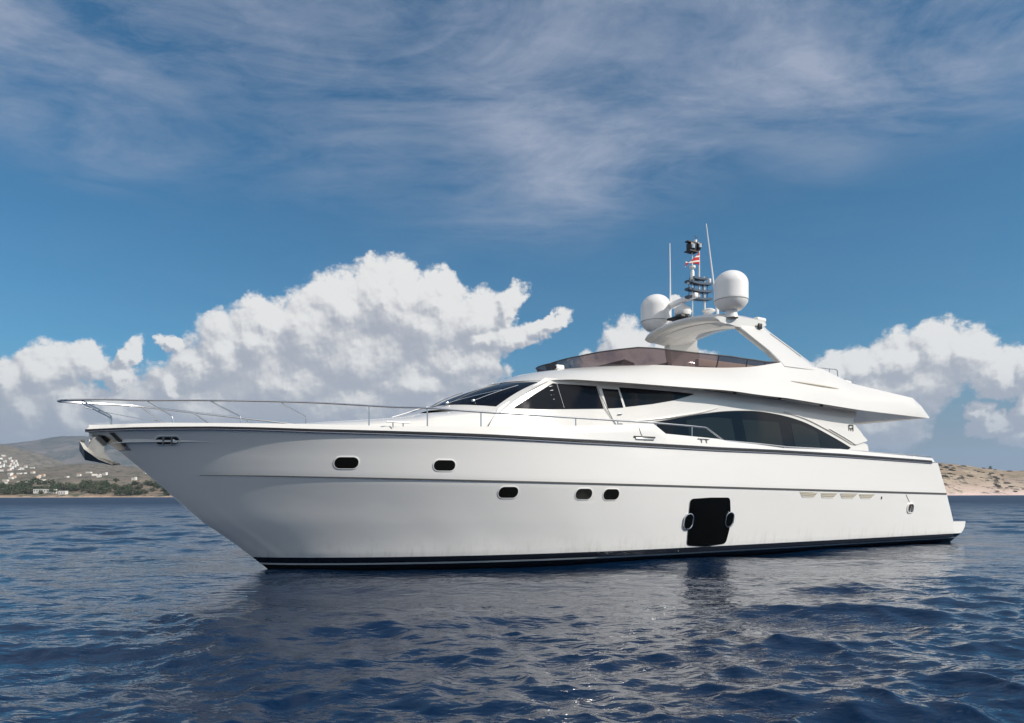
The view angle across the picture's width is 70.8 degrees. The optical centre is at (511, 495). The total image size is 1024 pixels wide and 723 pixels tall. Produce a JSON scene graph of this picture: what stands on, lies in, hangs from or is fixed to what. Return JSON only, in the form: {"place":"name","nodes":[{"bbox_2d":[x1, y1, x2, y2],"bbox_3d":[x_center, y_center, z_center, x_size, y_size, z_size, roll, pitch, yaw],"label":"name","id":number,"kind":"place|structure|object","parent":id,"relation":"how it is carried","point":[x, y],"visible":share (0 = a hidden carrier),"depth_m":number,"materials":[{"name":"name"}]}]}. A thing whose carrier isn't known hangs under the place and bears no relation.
{"place":"outdoors","nodes":[
{"label":"outdoors","id":0,"kind":"place"},
{"bbox_2d":[0,444,65,470],"bbox_3d":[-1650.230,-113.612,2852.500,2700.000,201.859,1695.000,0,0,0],"label":"hills","id":1,"kind":"structure","parent":0,"point":[28,458],"depth_m":2889.31,"materials":[{"name":"soil"}]},
{"bbox_2d":[2,436,137,466],"bbox_3d":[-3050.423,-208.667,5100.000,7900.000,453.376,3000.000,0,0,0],"label":"mountain","id":2,"kind":"structure","parent":0,"point":[64,449],"depth_m":4777.73,"materials":[{"name":"grey stone"}]},
{"bbox_2d":[0,463,172,497],"bbox_3d":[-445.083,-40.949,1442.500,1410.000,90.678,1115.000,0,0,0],"label":"hills","id":3,"kind":"structure","parent":0,"point":[123,474],"depth_m":1147.85,"materials":[{"name":"soil"}]},
{"bbox_2d":[33,489,56,493],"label":"beach building","id":4,"kind":"structure","parent":3,"relation":"on","point":[45,491],"depth_m":914.50,"materials":[{"name":"white"}]},
{"bbox_2d":[46,479,55,483],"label":"shore tree","id":5,"kind":"object","parent":3,"relation":"on","point":[51,481],"visible":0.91,"depth_m":1029.02,"materials":[{"name":"green plant"}]},
{"bbox_2d":[55,483,61,489],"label":"shore tree","id":6,"kind":"object","parent":3,"relation":"on","point":[58,485],"visible":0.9,"depth_m":959.65,"materials":[{"name":"green plant"}]},
{"bbox_2d":[58,491,67,493],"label":"beach building","id":7,"kind":"structure","parent":3,"relation":"on","point":[62,492],"depth_m":909.00,"materials":[{"name":"white paint"}]},
{"bbox_2d":[102,487,109,493],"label":"shore tree","id":8,"kind":"object","parent":3,"relation":"on","point":[106,490],"visible":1,"depth_m":930.14,"materials":[{"name":"green plant"}]},
{"bbox_2d":[116,488,123,494],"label":"shore tree","id":9,"kind":"object","parent":3,"relation":"on","point":[120,491],"visible":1,"depth_m":914.64,"materials":[{"name":"green plant"}]},
{"bbox_2d":[123,489,130,495],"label":"shore tree","id":10,"kind":"object","parent":3,"relation":"on","point":[126,492],"visible":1,"depth_m":910.71,"materials":[{"name":"green plant"}]},
{"bbox_2d":[136,483,143,488],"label":"shore tree","id":11,"kind":"object","parent":3,"relation":"on","point":[138,486],"visible":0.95,"depth_m":976.97,"materials":[{"name":"green plant"}]},
{"bbox_2d":[0,495,1023,722],"bbox_3d":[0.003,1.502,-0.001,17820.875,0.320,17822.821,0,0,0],"label":"sea","id":12,"kind":"structure","parent":0,"point":[143,610],"depth_m":7.86,"materials":[{"name":"liquid"}]},
{"bbox_2d":[57,224,964,570],"bbox_3d":[2.468,-2.719,19.085,24.578,9.828,6.320,0,0,-31],"label":"motor yacht","id":13,"kind":"object","parent":12,"relation":"on","point":[677,446],"visible":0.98,"depth_m":15.71,"materials":[{"name":"paint"}]},
{"bbox_2d":[512,383,602,408],"bbox_3d":[0.990,-2.209,16.176,2.243,0.653,0.286,0,0,-21],"label":"pilothouse window","id":14,"kind":"structure","parent":13,"relation":"in","point":[573,396],"depth_m":16.27,"materials":[{"name":"black glass"}]},
{"bbox_2d":[596,385,630,424],"bbox_3d":[2.428,-1.765,16.541,1.023,1.522,0.280,0,0,2],"label":"side door","id":15,"kind":"structure","parent":13,"relation":"in","point":[612,398],"depth_m":16.54,"materials":[{"name":"white glass"}]},
{"bbox_2d":[619,387,692,406],"bbox_3d":[3.474,-2.272,17.066,2.157,0.464,0.137,0,0,-24],"label":"galley window","id":16,"kind":"structure","parent":13,"relation":"in","point":[631,396],"depth_m":16.88,"materials":[{"name":"black glass"}]},
{"bbox_2d":[685,253,698,266],"bbox_3d":[5.159,-6.751,20.683,0.602,0.559,0.072,0,0,-36],"label":"flag","id":17,"kind":"object","parent":13,"relation":"attached to","point":[695,260],"visible":1,"depth_m":20.74,"materials":[{"name":"fabric"}]},
{"bbox_2d":[683,498,734,545],"bbox_3d":[4.628,0.631,16.961,1.616,1.159,0.261,0,0,-31],"label":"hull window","id":18,"kind":"structure","parent":13,"relation":"in","point":[708,522],"depth_m":16.95,"materials":[{"name":"black glass"}]},
{"bbox_2d":[655,411,850,449],"bbox_3d":[6.508,-1.649,18.716,7.502,1.071,0.161,0,0,-31],"label":"saloon window","id":19,"kind":"structure","parent":13,"relation":"in","point":[744,426],"depth_m":18.54,"materials":[{"name":"black glass"}]},
{"bbox_2d":[0,0,1023,470],"label":"sky","id":20,"kind":"structure","parent":0,"point":[405,203],"materials":[{"name":"blue"}]},
{"bbox_2d":[938,463,1023,494],"bbox_3d":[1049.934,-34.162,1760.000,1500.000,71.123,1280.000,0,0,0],"label":"hills","id":21,"kind":"structure","parent":0,"point":[976,484],"depth_m":1229.08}
]}

